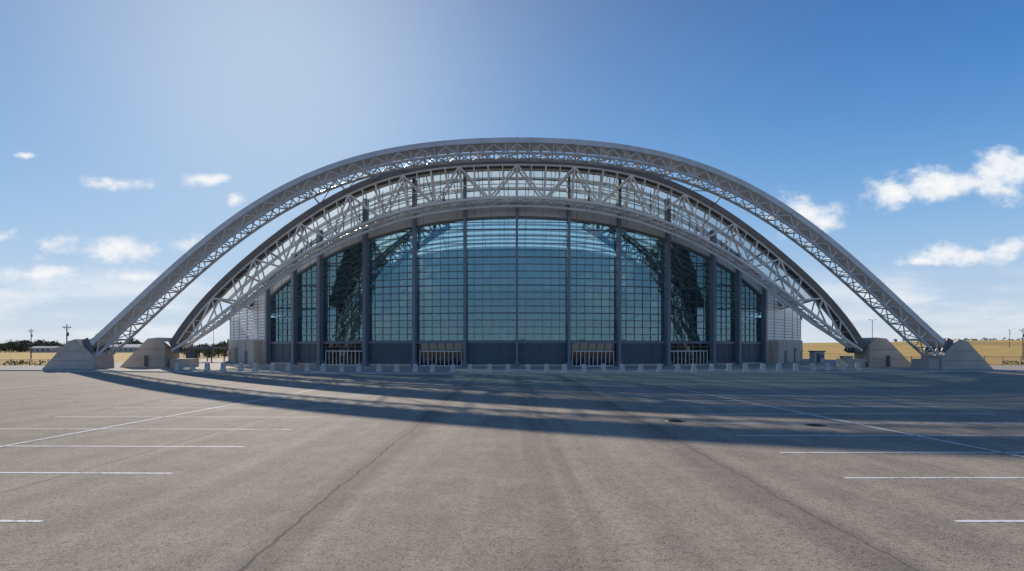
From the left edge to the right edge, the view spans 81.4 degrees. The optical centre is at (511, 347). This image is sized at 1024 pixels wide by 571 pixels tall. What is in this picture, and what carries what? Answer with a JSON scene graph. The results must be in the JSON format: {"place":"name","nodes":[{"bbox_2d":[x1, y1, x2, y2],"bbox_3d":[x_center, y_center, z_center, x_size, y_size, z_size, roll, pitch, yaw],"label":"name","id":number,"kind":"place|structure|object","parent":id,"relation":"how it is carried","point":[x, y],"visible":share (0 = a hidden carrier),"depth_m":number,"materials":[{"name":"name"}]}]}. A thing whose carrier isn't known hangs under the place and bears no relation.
{"place":"outdoors","nodes":[
{"label":"outdoors","id":0,"kind":"place"},
{"bbox_2d":[0,371,1023,570],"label":"parking lot","id":1,"kind":"structure","parent":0,"point":[482,472],"depth_m":14.20,"materials":[{"name":"grey asphalt"}]},
{"bbox_2d":[0,370,1023,373],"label":"kerb","id":2,"kind":"structure","parent":1,"relation":"on","point":[513,373],"depth_m":69.85,"materials":[{"name":"concrete"}]},
{"bbox_2d":[0,386,1023,521],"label":"parking line markings","id":3,"kind":"object","parent":1,"relation":"on","point":[646,400],"visible":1,"depth_m":20.17,"materials":[{"name":"white paint"}]},
{"bbox_2d":[666,419,685,421],"bbox_3d":[6.650,2.958,24.200,0.800,0.020,0.800,0,0,0],"label":"manhole cover","id":4,"kind":"object","parent":1,"relation":"on","point":[672,420],"visible":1,"depth_m":24.21,"materials":[{"name":"metal"}]},
{"bbox_2d":[803,423,825,426],"bbox_3d":[11.650,2.958,22.900,0.800,0.020,0.800,0,0,0],"label":"manhole cover","id":5,"kind":"object","parent":1,"relation":"on","point":[817,425],"visible":1,"depth_m":22.87,"materials":[{"name":"metal"}]},
{"bbox_2d":[0,359,1023,372],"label":"plaza pavement","id":6,"kind":"structure","parent":0,"point":[803,365],"depth_m":82.82,"materials":[{"name":"concrete"}]},
{"bbox_2d":[0,359,48,365],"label":"metal fence","id":7,"kind":"object","parent":6,"relation":"on","point":[11,364],"visible":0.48,"depth_m":97.97,"materials":[{"name":"metal"}]},
{"bbox_2d":[174,363,180,369],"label":"bollard","id":8,"kind":"object","parent":6,"relation":"on","point":[177,366],"visible":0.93,"depth_m":76.68,"materials":[{"name":"concrete"}]},
{"bbox_2d":[189,363,195,369],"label":"bollard","id":9,"kind":"object","parent":6,"relation":"on","point":[192,366],"visible":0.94,"depth_m":76.13,"materials":[{"name":"concrete"}]},
{"bbox_2d":[186,347,227,361],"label":"gate canopy","id":10,"kind":"object","parent":6,"relation":"on","point":[192,354],"visible":0.62,"depth_m":120.00,"materials":[{"name":"metal"}]},
{"bbox_2d":[204,363,210,369],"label":"bollard","id":11,"kind":"object","parent":6,"relation":"on","point":[207,366],"visible":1,"depth_m":75.61,"materials":[{"name":"concrete"}]},
{"bbox_2d":[220,363,226,370],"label":"bollard","id":12,"kind":"object","parent":6,"relation":"on","point":[223,367],"visible":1,"depth_m":75.07,"materials":[{"name":"concrete"}]},
{"bbox_2d":[237,363,243,370],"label":"bollard","id":13,"kind":"object","parent":6,"relation":"on","point":[240,367],"visible":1,"depth_m":74.53,"materials":[{"name":"concrete"}]},
{"bbox_2d":[252,363,258,370],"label":"bollard","id":14,"kind":"object","parent":6,"relation":"on","point":[255,367],"visible":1,"depth_m":74.13,"materials":[{"name":"concrete"}]},
{"bbox_2d":[270,363,275,370],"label":"bollard","id":15,"kind":"object","parent":6,"relation":"on","point":[272,366],"visible":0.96,"depth_m":73.64,"materials":[{"name":"concrete"}]},
{"bbox_2d":[285,363,291,370],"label":"bollard","id":16,"kind":"object","parent":6,"relation":"on","point":[288,366],"visible":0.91,"depth_m":73.25,"materials":[{"name":"concrete"}]},
{"bbox_2d":[304,363,309,370],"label":"bollard","id":17,"kind":"object","parent":6,"relation":"on","point":[307,366],"visible":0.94,"depth_m":72.82,"materials":[{"name":"concrete"}]},
{"bbox_2d":[320,364,326,370],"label":"bollard","id":18,"kind":"object","parent":6,"relation":"on","point":[323,367],"visible":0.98,"depth_m":72.46,"materials":[{"name":"concrete"}]},
{"bbox_2d":[339,364,344,371],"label":"bollard","id":19,"kind":"object","parent":6,"relation":"on","point":[341,368],"visible":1,"depth_m":72.09,"materials":[{"name":"concrete"}]},
{"bbox_2d":[356,364,361,371],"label":"bollard","id":20,"kind":"object","parent":6,"relation":"on","point":[358,367],"visible":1,"depth_m":71.78,"materials":[{"name":"concrete"}]},
{"bbox_2d":[376,364,381,371],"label":"bollard","id":21,"kind":"object","parent":6,"relation":"on","point":[378,367],"visible":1,"depth_m":71.45,"materials":[{"name":"concrete"}]},
{"bbox_2d":[394,364,399,371],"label":"bollard","id":22,"kind":"object","parent":6,"relation":"on","point":[396,367],"visible":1,"depth_m":71.18,"materials":[{"name":"concrete"}]},
{"bbox_2d":[412,364,417,371],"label":"bollard","id":23,"kind":"object","parent":6,"relation":"on","point":[415,367],"visible":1,"depth_m":70.92,"materials":[{"name":"concrete"}]},
{"bbox_2d":[430,364,434,371],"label":"bollard","id":24,"kind":"object","parent":6,"relation":"on","point":[432,367],"visible":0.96,"depth_m":70.71,"materials":[{"name":"concrete"}]},
{"bbox_2d":[450,364,455,371],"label":"bollard","id":25,"kind":"object","parent":6,"relation":"on","point":[452,368],"visible":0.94,"depth_m":70.48,"materials":[{"name":"concrete"}]},
{"bbox_2d":[467,364,472,371],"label":"bollard","id":26,"kind":"object","parent":6,"relation":"on","point":[469,368],"visible":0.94,"depth_m":70.31,"materials":[{"name":"concrete"}]},
{"bbox_2d":[487,364,491,371],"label":"bollard","id":27,"kind":"object","parent":6,"relation":"on","point":[489,367],"visible":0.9,"depth_m":70.15,"materials":[{"name":"concrete"}]},
{"bbox_2d":[505,364,510,371],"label":"bollard","id":28,"kind":"object","parent":6,"relation":"on","point":[507,367],"visible":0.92,"depth_m":70.01,"materials":[{"name":"concrete"}]},
{"bbox_2d":[3,360,1023,365],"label":"shrub hedge","id":29,"kind":"object","parent":6,"relation":"on","point":[22,362],"visible":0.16,"depth_m":100.90,"materials":[{"name":"green plant"}]},
{"bbox_2d":[42,135,992,368],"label":"stadium","id":30,"kind":"object","parent":6,"relation":"on","point":[534,260],"visible":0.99,"depth_m":94.14,"materials":[{"name":"metal"}]},
{"bbox_2d":[144,355,149,366],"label":"abutment door","id":31,"kind":"structure","parent":30,"relation":"in","point":[146,357],"depth_m":87.61,"materials":[{"name":"metal"}]},
{"bbox_2d":[323,343,708,365],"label":"entrance doors","id":32,"kind":"structure","parent":30,"relation":"in","point":[438,354],"depth_m":93.78,"materials":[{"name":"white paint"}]},
{"bbox_2d":[885,355,890,366],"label":"abutment door","id":33,"kind":"structure","parent":30,"relation":"in","point":[887,357],"depth_m":87.61,"materials":[{"name":"metal"}]},
{"bbox_2d":[525,364,530,371],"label":"bollard","id":34,"kind":"object","parent":6,"relation":"on","point":[528,369],"visible":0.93,"depth_m":70.01,"materials":[{"name":"concrete"}]},
{"bbox_2d":[544,364,549,371],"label":"bollard","id":35,"kind":"object","parent":6,"relation":"on","point":[546,367],"visible":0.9,"depth_m":70.14,"materials":[{"name":"concrete"}]},
{"bbox_2d":[562,364,567,371],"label":"bollard","id":36,"kind":"object","parent":6,"relation":"on","point":[564,367],"visible":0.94,"depth_m":70.30,"materials":[{"name":"concrete"}]},
{"bbox_2d":[581,364,586,371],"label":"bollard","id":37,"kind":"object","parent":6,"relation":"on","point":[584,369],"visible":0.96,"depth_m":70.48,"materials":[{"name":"concrete"}]},
{"bbox_2d":[600,364,606,371],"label":"bollard","id":38,"kind":"object","parent":6,"relation":"on","point":[603,367],"visible":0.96,"depth_m":70.70,"materials":[{"name":"concrete"}]},
{"bbox_2d":[619,364,624,371],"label":"bollard","id":39,"kind":"object","parent":6,"relation":"on","point":[622,368],"visible":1,"depth_m":70.94,"materials":[{"name":"concrete"}]},
{"bbox_2d":[638,364,643,371],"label":"bollard","id":40,"kind":"object","parent":6,"relation":"on","point":[640,367],"visible":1,"depth_m":71.19,"materials":[{"name":"concrete"}]},
{"bbox_2d":[657,364,662,371],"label":"bollard","id":41,"kind":"object","parent":6,"relation":"on","point":[659,367],"visible":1,"depth_m":71.48,"materials":[{"name":"concrete"}]},
{"bbox_2d":[675,364,680,371],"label":"bollard","id":42,"kind":"object","parent":6,"relation":"on","point":[677,368],"visible":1,"depth_m":71.79,"materials":[{"name":"concrete"}]},
{"bbox_2d":[691,364,696,371],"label":"bollard","id":43,"kind":"object","parent":6,"relation":"on","point":[693,367],"visible":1,"depth_m":72.09,"materials":[{"name":"concrete"}]},
{"bbox_2d":[709,364,714,370],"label":"bollard","id":44,"kind":"object","parent":6,"relation":"on","point":[711,367],"visible":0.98,"depth_m":72.44,"materials":[{"name":"concrete"}]},
{"bbox_2d":[726,363,731,370],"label":"bollard","id":45,"kind":"object","parent":6,"relation":"on","point":[729,367],"visible":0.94,"depth_m":72.82,"materials":[{"name":"concrete"}]},
{"bbox_2d":[742,363,748,370],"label":"bollard","id":46,"kind":"object","parent":6,"relation":"on","point":[745,366],"visible":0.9,"depth_m":73.20,"materials":[{"name":"concrete"}]},
{"bbox_2d":[759,363,765,370],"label":"bollard","id":47,"kind":"object","parent":6,"relation":"on","point":[762,367],"visible":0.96,"depth_m":73.64,"materials":[{"name":"concrete"}]},
{"bbox_2d":[776,363,781,370],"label":"bollard","id":48,"kind":"object","parent":6,"relation":"on","point":[778,366],"visible":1,"depth_m":74.07,"materials":[{"name":"concrete"}]},
{"bbox_2d":[792,363,798,370],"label":"bollard","id":49,"kind":"object","parent":6,"relation":"on","point":[795,367],"visible":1,"depth_m":74.56,"materials":[{"name":"concrete"}]},
{"bbox_2d":[809,363,815,370],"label":"bollard","id":50,"kind":"object","parent":6,"relation":"on","point":[812,367],"visible":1,"depth_m":75.07,"materials":[{"name":"concrete"}]},
{"bbox_2d":[808,351,825,362],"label":"ticket booth","id":51,"kind":"object","parent":6,"relation":"on","point":[816,356],"visible":0.93,"depth_m":110.00,"materials":[{"name":"metal"}]},
{"bbox_2d":[824,363,830,369],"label":"bollard","id":52,"kind":"object","parent":6,"relation":"on","point":[826,366],"visible":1,"depth_m":75.56,"materials":[{"name":"concrete"}]},
{"bbox_2d":[839,363,845,369],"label":"bollard","id":53,"kind":"object","parent":6,"relation":"on","point":[842,366],"visible":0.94,"depth_m":76.10,"materials":[{"name":"concrete"}]},
{"bbox_2d":[854,363,860,369],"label":"bollard","id":54,"kind":"object","parent":6,"relation":"on","point":[857,366],"visible":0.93,"depth_m":76.67,"materials":[{"name":"concrete"}]},
{"bbox_2d":[906,356,1023,365],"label":"metal fence","id":55,"kind":"object","parent":6,"relation":"on","point":[1002,364],"visible":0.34,"depth_m":98.19,"materials":[{"name":"metal"}]},
{"bbox_2d":[0,340,1023,365],"bbox_3d":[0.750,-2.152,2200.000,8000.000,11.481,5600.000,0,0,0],"label":"dry grass field","id":56,"kind":"structure","parent":0,"point":[990,349],"depth_m":262.75,"materials":[{"name":"beige plant"}]},
{"bbox_2d":[29,330,32,358],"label":"utility pole","id":57,"kind":"object","parent":56,"relation":"on","point":[31,346],"visible":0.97,"depth_m":160.00,"materials":[{"name":"brown wood"}]},
{"bbox_2d":[30,346,61,352],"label":"distant farmhouse","id":58,"kind":"object","parent":56,"relation":"on","point":[45,349],"visible":0.84,"depth_m":341.00,"materials":[{"name":"concrete"}]},
{"bbox_2d":[62,324,70,341],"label":"utility pole","id":59,"kind":"object","parent":56,"relation":"on","point":[67,333],"visible":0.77,"depth_m":109.92,"materials":[{"name":"brown wood"}]},
{"bbox_2d":[109,344,141,351],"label":"distant warehouse","id":60,"kind":"structure","parent":56,"relation":"on","point":[129,347],"depth_m":334.00,"materials":[{"name":"metal"}]},
{"bbox_2d":[0,337,1022,357],"bbox_3d":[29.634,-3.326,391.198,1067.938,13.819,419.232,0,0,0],"label":"tree line","id":61,"kind":"object","parent":56,"relation":"on","point":[21,346],"visible":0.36,"depth_m":378.39,"materials":[{"name":"green plant"}]},
{"bbox_2d":[1019,329,1023,359],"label":"utility pole","id":62,"kind":"object","parent":56,"relation":"on","point":[1022,345],"visible":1,"depth_m":149.94,"materials":[{"name":"wood"}]},
{"bbox_2d":[0,0,1023,345],"label":"sky","id":63,"kind":"structure","parent":0,"point":[131,131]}
]}

